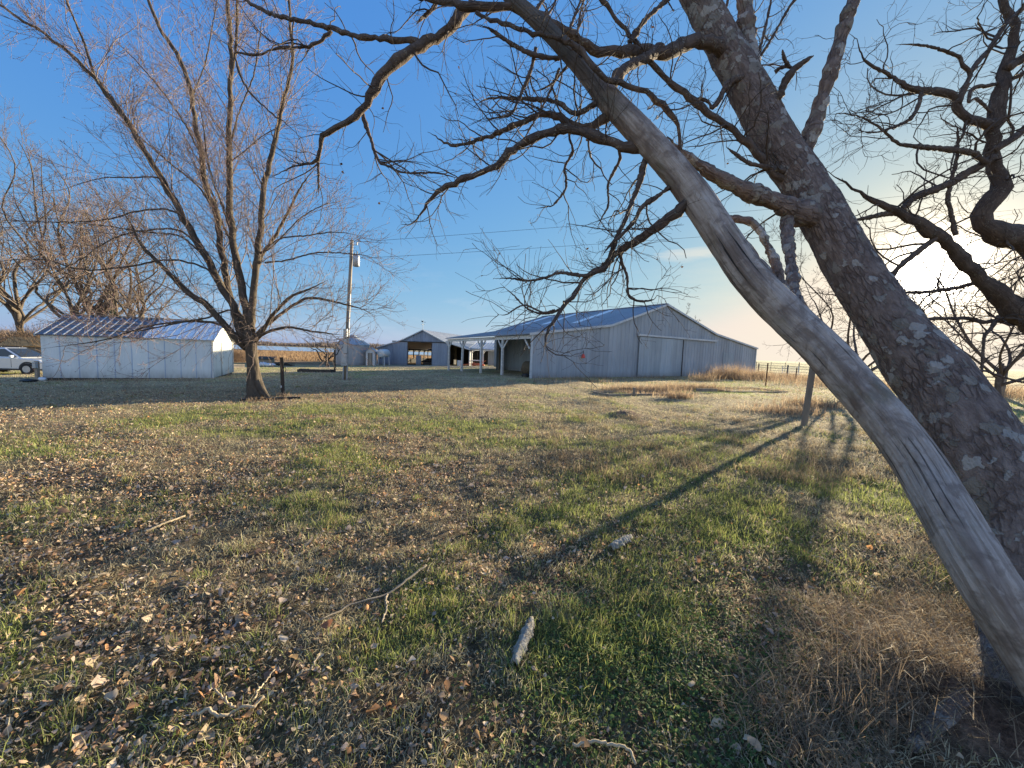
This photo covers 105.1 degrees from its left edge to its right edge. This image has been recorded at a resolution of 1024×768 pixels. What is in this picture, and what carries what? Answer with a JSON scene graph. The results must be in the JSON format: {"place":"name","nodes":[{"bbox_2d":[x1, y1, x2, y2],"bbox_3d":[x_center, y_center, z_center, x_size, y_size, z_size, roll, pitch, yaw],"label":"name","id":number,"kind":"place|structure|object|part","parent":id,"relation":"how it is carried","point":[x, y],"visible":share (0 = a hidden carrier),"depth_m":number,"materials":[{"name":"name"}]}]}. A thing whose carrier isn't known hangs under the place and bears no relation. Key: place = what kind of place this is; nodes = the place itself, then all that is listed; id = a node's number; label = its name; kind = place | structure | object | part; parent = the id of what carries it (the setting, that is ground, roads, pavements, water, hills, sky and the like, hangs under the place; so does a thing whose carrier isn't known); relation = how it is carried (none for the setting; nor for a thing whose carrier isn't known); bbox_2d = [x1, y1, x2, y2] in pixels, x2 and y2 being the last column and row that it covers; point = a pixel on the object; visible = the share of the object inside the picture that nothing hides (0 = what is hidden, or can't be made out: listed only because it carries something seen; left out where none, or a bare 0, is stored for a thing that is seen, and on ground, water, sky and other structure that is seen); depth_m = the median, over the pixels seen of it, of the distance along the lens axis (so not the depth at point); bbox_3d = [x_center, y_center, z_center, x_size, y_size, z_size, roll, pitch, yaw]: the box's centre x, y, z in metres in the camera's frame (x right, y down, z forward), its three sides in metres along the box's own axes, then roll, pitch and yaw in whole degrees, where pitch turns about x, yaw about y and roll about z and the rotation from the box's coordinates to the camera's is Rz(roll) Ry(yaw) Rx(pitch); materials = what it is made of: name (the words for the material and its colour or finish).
{"place":"outdoors","nodes":[
{"label":"outdoors","id":0,"kind":"place"},
{"bbox_2d":[19,379,38,381],"bbox_3d":[-21.553,-0.158,17.464,0.590,0.162,0.503,1,5,-16],"label":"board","id":1,"kind":"object","parent":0,"point":[29,380],"visible":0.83,"depth_m":17.37,"materials":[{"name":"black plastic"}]},
{"bbox_2d":[32,361,39,379],"bbox_3d":[-22.253,-0.591,18.376,0.160,0.950,0.200,2,5,0],"label":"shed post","id":2,"kind":"object","parent":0,"point":[36,367],"visible":0.82,"depth_m":18.36,"materials":[{"name":"grey metal"}]},
{"bbox_2d":[258,356,274,362],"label":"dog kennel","id":3,"kind":"object","parent":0,"point":[266,359],"visible":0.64,"depth_m":45.61,"materials":[{"name":"grey metal"}]},
{"bbox_2d":[274,362,294,365],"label":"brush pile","id":4,"kind":"object","parent":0,"point":[285,364],"visible":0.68,"depth_m":44.48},
{"bbox_2d":[297,369,333,371],"bbox_3d":[-15.173,-1.021,30.407,2.835,0.295,0.571,3,5,6],"label":"timber edging","id":5,"kind":"object","parent":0,"point":[315,370],"visible":0.82,"depth_m":30.18,"materials":[{"name":"wood"}]},
{"bbox_2d":[233,350,430,361],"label":"field grass","id":6,"kind":"structure","parent":0,"point":[297,355],"depth_m":82.57,"materials":[{"name":"beige plant"}]},
{"bbox_2d":[233,345,430,354],"bbox_3d":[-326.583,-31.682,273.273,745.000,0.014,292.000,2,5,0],"label":"pond water","id":7,"kind":"structure","parent":0,"point":[305,349],"depth_m":190.70,"materials":[{"name":"blue liquid"}]},
{"bbox_2d":[0,345,1023,767],"bbox_3d":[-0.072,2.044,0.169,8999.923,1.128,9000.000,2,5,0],"label":"ground","id":8,"kind":"structure","parent":0,"point":[996,723],"depth_m":3.14,"materials":[{"name":"green plant"}]},
{"bbox_2d":[0,204,23,307],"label":"bare tree","id":9,"kind":"object","parent":8,"relation":"on","point":[10,238],"visible":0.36,"depth_m":49.12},
{"bbox_2d":[0,337,40,353],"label":"crop field","id":10,"kind":"structure","parent":8,"relation":"on","point":[25,343],"depth_m":35.66,"materials":[{"name":"brown plant"}]},
{"bbox_2d":[0,346,41,373],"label":"parked car","id":11,"kind":"object","parent":8,"relation":"on","point":[17,358],"visible":0.51,"depth_m":24.17,"materials":[{"name":"silver metal"}]},
{"bbox_3d":[-31.103,-1.920,24.096,1.300,0.460,0.136,1,5,-9],"label":"window","id":12,"kind":"part","parent":11,"relation":"part of","materials":[{"name":"black glass"}]},
{"bbox_2d":[0,320,45,351],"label":"brush hedge","id":13,"kind":"object","parent":8,"relation":"on","point":[4,337],"visible":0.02,"depth_m":36.00,"materials":[{"name":"brown plant"}]},
{"bbox_2d":[38,377,46,380],"bbox_3d":[-21.785,-0.242,18.232,0.325,0.225,0.269,2,5,0],"label":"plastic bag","id":14,"kind":"object","parent":8,"relation":"on","point":[42,378],"visible":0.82,"depth_m":18.15,"materials":[{"name":"white plastic"}]},
{"bbox_2d":[0,93,125,333],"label":"bare tree","id":15,"kind":"object","parent":8,"relation":"on","point":[14,307],"visible":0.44,"depth_m":45.35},
{"bbox_2d":[0,121,160,317],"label":"bare tree","id":16,"kind":"object","parent":8,"relation":"on","point":[61,284],"visible":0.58,"depth_m":38.53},
{"bbox_2d":[0,141,181,315],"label":"bare tree","id":17,"kind":"object","parent":8,"relation":"on","point":[79,252],"visible":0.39,"depth_m":41.58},
{"bbox_2d":[49,197,205,318],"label":"bare tree","id":18,"kind":"object","parent":8,"relation":"on","point":[130,298],"visible":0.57,"depth_m":40.88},
{"bbox_2d":[33,313,234,380],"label":"storage shed","id":19,"kind":"structure","parent":8,"relation":"on","point":[170,368],"depth_m":20.25,"materials":[{"name":"beige metal"}]},
{"bbox_2d":[221,342,229,374],"bbox_3d":[-17.686,-1.587,24.246,0.050,1.960,1.900,0,5,-25],"label":"door","id":20,"kind":"structure","parent":19,"relation":"in","point":[225,365],"depth_m":24.10,"materials":[{"name":"beige metal"}]},
{"bbox_2d":[0,0,418,397],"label":"maple tree","id":21,"kind":"object","parent":8,"relation":"on","point":[243,335],"visible":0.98,"depth_m":11.96,"materials":[{"name":"brown plant"}]},
{"bbox_2d":[0,329,430,350],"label":"woodland","id":22,"kind":"object","parent":8,"relation":"on","point":[322,344],"visible":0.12,"depth_m":388.80,"materials":[{"name":"brown plant"}]},
{"bbox_2d":[213,688,235,707],"bbox_3d":[-1.345,1.468,1.833,0.183,0.033,0.020,4,5,27],"label":"fallen branch","id":23,"kind":"object","parent":8,"relation":"on","point":[225,698],"visible":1,"depth_m":1.82,"materials":[{"name":"beige wood"}]},
{"bbox_2d":[234,364,244,367],"bbox_3d":[-25.532,-1.649,36.349,0.200,0.420,1.402,4,5,27],"label":"timber stack","id":24,"kind":"object","parent":8,"relation":"on","point":[241,366],"visible":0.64,"depth_m":36.54,"materials":[{"name":"brown wood"}]},
{"bbox_2d":[233,345,261,362],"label":"brush thicket","id":25,"kind":"object","parent":8,"relation":"on","point":[236,356],"visible":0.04,"depth_m":50.28,"materials":[{"name":"brown plant"}]},
{"bbox_2d":[240,396,299,400],"bbox_3d":[-7.390,0.457,12.050,1.575,0.118,0.060,-1,5,-28],"label":"edging board","id":26,"kind":"object","parent":8,"relation":"on","point":[279,398],"visible":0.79,"depth_m":12.07,"materials":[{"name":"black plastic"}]},
{"bbox_2d":[280,357,286,394],"bbox_3d":[-7.769,-0.254,13.354,0.225,1.302,0.128,1,5,-11],"label":"marker post","id":27,"kind":"object","parent":8,"relation":"on","point":[282,386],"visible":0.93,"depth_m":13.31,"materials":[{"name":"black wood"}]},
{"bbox_2d":[279,636,287,641],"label":"fallen leaf","id":28,"kind":"object","parent":8,"relation":"on","point":[283,638],"visible":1,"depth_m":2.19,"materials":[{"name":"grey plant"}]},
{"bbox_2d":[291,654,319,681],"bbox_3d":[-1.046,1.456,2.006,0.037,0.036,0.164,4,5,26],"label":"fallen branch","id":29,"kind":"object","parent":8,"relation":"on","point":[298,674],"visible":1,"depth_m":1.99,"materials":[{"name":"grey wood"}]},
{"bbox_2d":[303,326,350,366],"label":"tree","id":30,"kind":"object","parent":8,"relation":"on","point":[331,356],"visible":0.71,"depth_m":45.87,"materials":[{"name":"brown plant"}]},
{"bbox_2d":[334,350,335,371],"bbox_3d":[-13.611,-1.748,30.157,0.100,1.750,0.100,2,5,0],"label":"thin post","id":31,"kind":"object","parent":8,"relation":"on","point":[334,360],"visible":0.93,"depth_m":30.13,"materials":[{"name":"grey metal"}]},
{"bbox_2d":[341,241,359,379],"bbox_3d":[-8.588,-3.835,20.890,0.887,7.529,0.420,2,5,0],"label":"utility pole","id":32,"kind":"object","parent":8,"relation":"on","point":[355,262],"visible":0.78,"depth_m":20.87,"materials":[{"name":"grey wood"}]},
{"bbox_2d":[364,183,1016,241],"bbox_3d":[25.484,-13.422,27.339,68.378,13.135,0.017,1,5,-12],"label":"power line","id":33,"kind":"object","parent":32,"relation":"attached to","point":[605,223],"visible":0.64,"depth_m":22.80,"materials":[{"name":"metal"}]},
{"bbox_2d":[374,209,1019,257],"bbox_3d":[25.362,-11.738,27.375,68.630,11.497,0.017,1,5,-12],"label":"power line","id":34,"kind":"object","parent":32,"relation":"attached to","point":[622,242],"visible":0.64,"depth_m":23.32,"materials":[{"name":"metal"}]},
{"bbox_2d":[335,334,369,364],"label":"grain bin","id":35,"kind":"object","parent":8,"relation":"on","point":[359,359],"visible":0.56,"depth_m":52.27,"materials":[{"name":"metal"}]},
{"bbox_2d":[364,604,369,611],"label":"fallen leaf","id":36,"kind":"object","parent":8,"relation":"on","point":[367,607],"visible":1,"depth_m":2.52,"materials":[{"name":"beige plant"}]},
{"bbox_2d":[365,347,376,365],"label":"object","id":37,"kind":"object","parent":8,"relation":"on","point":[371,356],"visible":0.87,"depth_m":52.50,"materials":[{"name":"white paint"}]},
{"bbox_2d":[368,353,371,364],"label":"door","id":38,"kind":"structure","parent":37,"relation":"in","point":[369,354],"depth_m":52.47,"materials":[{"name":"grey metal"}]},
{"bbox_2d":[318,564,426,622],"bbox_3d":[-0.793,1.423,2.586,0.327,0.053,0.832,6,6,38],"label":"fallen branch","id":39,"kind":"object","parent":8,"relation":"on","point":[394,589],"visible":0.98,"depth_m":2.60,"materials":[{"name":"wood"}]},
{"bbox_2d":[377,349,389,364],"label":"fuel tank","id":40,"kind":"object","parent":8,"relation":"on","point":[386,352],"visible":0.96,"depth_m":53.17,"materials":[{"name":"white metal"}]},
{"bbox_2d":[406,655,415,663],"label":"fallen leaf","id":41,"kind":"object","parent":8,"relation":"on","point":[412,657],"visible":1,"depth_m":2.09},
{"bbox_2d":[416,355,420,364],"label":"metal cabinet","id":42,"kind":"object","parent":8,"relation":"on","point":[418,359],"visible":0.88,"depth_m":59.24,"materials":[{"name":"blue metal"}]},
{"bbox_2d":[423,359,431,364],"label":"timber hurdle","id":43,"kind":"object","parent":8,"relation":"on","point":[429,363],"visible":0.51,"depth_m":59.44,"materials":[{"name":"brown wood"}]},
{"bbox_2d":[376,320,479,365],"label":"hay barn","id":44,"kind":"structure","parent":8,"relation":"on","point":[427,340],"depth_m":58.21,"materials":[{"name":"grey metal"}]},
{"bbox_2d":[392,341,406,364],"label":"barn door","id":45,"kind":"structure","parent":44,"relation":"in","point":[399,349],"depth_m":58.09,"materials":[{"name":"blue metal"}]},
{"bbox_2d":[432,343,446,365],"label":"barn door","id":46,"kind":"structure","parent":44,"relation":"in","point":[439,350],"depth_m":56.76,"materials":[{"name":"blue metal"}]},
{"bbox_2d":[463,361,484,365],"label":"farm implement","id":47,"kind":"object","parent":8,"relation":"on","point":[475,364],"visible":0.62,"depth_m":55.40,"materials":[{"name":"orange paint"}]},
{"bbox_2d":[469,342,493,365],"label":"open wing","id":48,"kind":"structure","parent":8,"relation":"on","point":[488,354],"depth_m":57.87,"materials":[{"name":"white metal"}]},
{"bbox_2d":[0,371,1020,767],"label":"leaf litter","id":49,"kind":"object","parent":8,"relation":"on","point":[86,731],"visible":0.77,"depth_m":2.89,"materials":[{"name":"brown plant"}]},
{"bbox_2d":[144,515,184,531],"bbox_3d":[-3.142,1.263,3.568,0.039,0.040,0.327,3,5,16],"label":"fallen branch","id":50,"kind":"object","parent":49,"relation":"on","point":[154,527],"visible":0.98,"depth_m":3.53,"materials":[{"name":"beige wood"}]},
{"bbox_2d":[197,695,264,718],"bbox_3d":[-1.274,1.475,1.776,0.260,0.032,0.065,0,5,-19],"label":"fallen branch","id":51,"kind":"object","parent":49,"relation":"on","point":[212,712],"visible":1,"depth_m":1.76,"materials":[{"name":"grey wood"}]},
{"bbox_2d":[253,664,276,698],"bbox_3d":[-1.214,1.457,1.925,0.021,0.040,0.169,2,5,2],"label":"fallen branch","id":52,"kind":"object","parent":49,"relation":"on","point":[256,692],"visible":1,"depth_m":1.92,"materials":[{"name":"beige wood"}]},
{"bbox_2d":[289,654,297,658],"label":"fallen leaf","id":53,"kind":"object","parent":49,"relation":"on","point":[295,656],"visible":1,"depth_m":2.06,"materials":[{"name":"brown plant"}]},
{"bbox_2d":[321,619,332,628],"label":"fallen leaf","id":54,"kind":"object","parent":49,"relation":"on","point":[326,624],"visible":1,"depth_m":2.31,"materials":[{"name":"brown plant"}]},
{"bbox_2d":[439,711,448,720],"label":"fallen leaf","id":55,"kind":"object","parent":49,"relation":"on","point":[443,715],"visible":1,"depth_m":1.76,"materials":[{"name":"beige plant"}]},
{"bbox_2d":[572,739,636,764],"bbox_3d":[0.387,1.526,1.649,0.262,0.023,0.062,3,5,15],"label":"fallen branch","id":56,"kind":"object","parent":49,"relation":"on","point":[580,743],"visible":1,"depth_m":1.66,"materials":[{"name":"grey wood"}]},
{"bbox_2d":[786,734,798,755],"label":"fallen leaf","id":57,"kind":"object","parent":49,"relation":"on","point":[796,744],"visible":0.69,"depth_m":1.69,"materials":[{"name":"plant"}]},
{"bbox_2d":[5,361,1023,417],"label":"tall dry weeds","id":58,"kind":"object","parent":8,"relation":"on","point":[730,374],"visible":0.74,"depth_m":20.77,"materials":[{"name":"beige plant"}]},
{"bbox_2d":[510,616,534,665],"bbox_3d":[0.066,1.470,2.260,0.089,0.066,0.374,4,5,18],"label":"bark piece","id":59,"kind":"object","parent":8,"relation":"on","point":[526,635],"visible":0.96,"depth_m":2.23,"materials":[{"name":"grey wood"}]},
{"bbox_2d":[521,361,529,373],"bbox_3d":[1.387,-1.078,27.898,1.139,1.080,1.109,6,6,39],"label":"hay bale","id":60,"kind":"object","parent":8,"relation":"on","point":[525,367],"visible":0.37,"depth_m":27.64},
{"bbox_2d":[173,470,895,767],"bbox_3d":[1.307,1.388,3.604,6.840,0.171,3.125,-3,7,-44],"label":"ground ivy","id":61,"kind":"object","parent":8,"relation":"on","point":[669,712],"visible":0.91,"depth_m":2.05,"materials":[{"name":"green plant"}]},
{"bbox_2d":[577,736,589,746],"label":"fallen leaf","id":62,"kind":"object","parent":8,"relation":"on","point":[586,742],"visible":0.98,"depth_m":1.66,"materials":[{"name":"beige plant"}]},
{"bbox_2d":[445,303,757,377],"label":"metal barn","id":63,"kind":"structure","parent":8,"relation":"on","point":[673,349],"depth_m":32.87,"materials":[{"name":"grey metal"}]},
{"bbox_2d":[637,337,682,376],"bbox_3d":[12.681,-2.249,33.310,5.900,3.230,0.028,-1,6,-34],"label":"sliding door","id":64,"kind":"structure","parent":63,"relation":"in","point":[661,357],"depth_m":33.20,"materials":[{"name":"grey metal"}]},
{"bbox_2d":[722,353,733,375],"bbox_3d":[21.734,-1.971,39.480,2.000,2.300,0.028,-1,6,-34],"label":"side door","id":65,"kind":"structure","parent":63,"relation":"in","point":[727,357],"depth_m":39.40,"materials":[{"name":"grey metal"}]},
{"bbox_2d":[199,0,1023,753],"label":"leaning tree","id":66,"kind":"object","parent":8,"relation":"on","point":[943,428],"visible":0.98,"depth_m":3.01,"materials":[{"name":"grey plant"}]},
{"bbox_2d":[608,534,632,550],"bbox_3d":[0.962,1.386,3.461,0.318,0.063,0.112,-2,6,-43],"label":"bark piece","id":67,"kind":"object","parent":8,"relation":"on","point":[624,540],"visible":0.98,"depth_m":3.43,"materials":[{"name":"grey wood"}]},
{"bbox_2d":[593,388,669,395],"bbox_3d":[5.461,0.315,17.543,3.591,0.420,1.218,0,5,-24],"label":"raised bed","id":68,"kind":"object","parent":8,"relation":"on","point":[634,391],"visible":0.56,"depth_m":17.13,"materials":[{"name":"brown wood"}]},
{"bbox_2d":[514,393,896,494],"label":"mown clumps","id":69,"kind":"object","parent":8,"relation":"on","point":[781,474],"visible":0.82,"depth_m":6.54,"materials":[{"name":"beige plant"}]},
{"bbox_2d":[696,388,717,391],"bbox_3d":[9.484,0.291,19.097,1.277,0.149,0.050,0,5,-19],"label":"bed board","id":70,"kind":"object","parent":8,"relation":"on","point":[705,389],"visible":1,"depth_m":19.06,"materials":[{"name":"grey wood"}]},
{"bbox_2d":[721,387,787,392],"bbox_3d":[12.817,0.335,21.872,4.066,0.090,2.245,0,5,-19],"label":"raised bed","id":71,"kind":"object","parent":8,"relation":"on","point":[750,391],"visible":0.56,"depth_m":21.17,"materials":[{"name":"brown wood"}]},
{"bbox_2d":[747,736,761,751],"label":"fallen leaf","id":72,"kind":"object","parent":8,"relation":"on","point":[757,744],"visible":0.98,"depth_m":1.69,"materials":[{"name":"grey plant"}]},
{"bbox_2d":[801,367,814,425],"bbox_3d":[7.827,0.234,10.347,0.211,1.804,0.110,5,5,29],"label":"fence post","id":73,"kind":"object","parent":8,"relation":"on","point":[808,397],"visible":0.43,"depth_m":10.32,"materials":[{"name":"grey wood"}]},
{"bbox_2d":[668,470,1023,767],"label":"dry straw","id":74,"kind":"object","parent":8,"relation":"on","point":[938,645],"visible":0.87,"depth_m":1.99,"materials":[{"name":"beige plant"}]},
{"bbox_2d":[792,595,876,651],"bbox_3d":[1.966,1.476,2.458,0.043,0.124,0.675,2,5,3],"label":"fallen branch","id":75,"kind":"object","parent":74,"relation":"on","point":[825,621],"visible":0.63,"depth_m":2.46,"materials":[{"name":"brown wood"}]},
{"bbox_2d":[761,613,989,756],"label":"dry stalks","id":76,"kind":"object","parent":8,"relation":"on","point":[865,715],"visible":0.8,"depth_m":1.82,"materials":[{"name":"beige plant"}]},
{"bbox_2d":[757,364,1007,396],"bbox_3d":[27.867,-0.984,32.963,0.701,1.906,19.458,1,5,-9],"label":"wire fence","id":77,"kind":"object","parent":8,"relation":"on","point":[1002,387],"visible":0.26,"depth_m":30.48,"materials":[{"name":"grey metal"}]},
{"bbox_2d":[758,193,1017,370],"bbox_3d":[17.501,-3.713,19.723,8.522,8.924,10.177,7,7,44],"label":"bare tree","id":78,"kind":"object","parent":8,"relation":"on","point":[819,310],"visible":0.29,"depth_m":18.38,"materials":[{"name":"brown plant"}]},
{"bbox_2d":[787,0,1023,393],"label":"gnarled tree","id":79,"kind":"object","parent":8,"relation":"on","point":[1004,300],"visible":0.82,"depth_m":5.92,"materials":[{"name":"brown plant"}]},
{"bbox_2d":[906,234,1023,395],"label":"bare tree","id":80,"kind":"object","parent":8,"relation":"on","point":[998,381],"visible":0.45,"depth_m":20.63,"materials":[{"name":"brown plant"}]},
{"bbox_2d":[0,0,1023,369],"label":"sky","id":81,"kind":"structure","parent":0,"point":[438,297],"materials":[{"name":"blue"}]},
{"bbox_2d":[756,361,879,371],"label":"stock fence","id":82,"kind":"object","parent":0,"point":[797,366],"visible":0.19,"depth_m":64.77,"materials":[{"name":"metal"}]}
]}

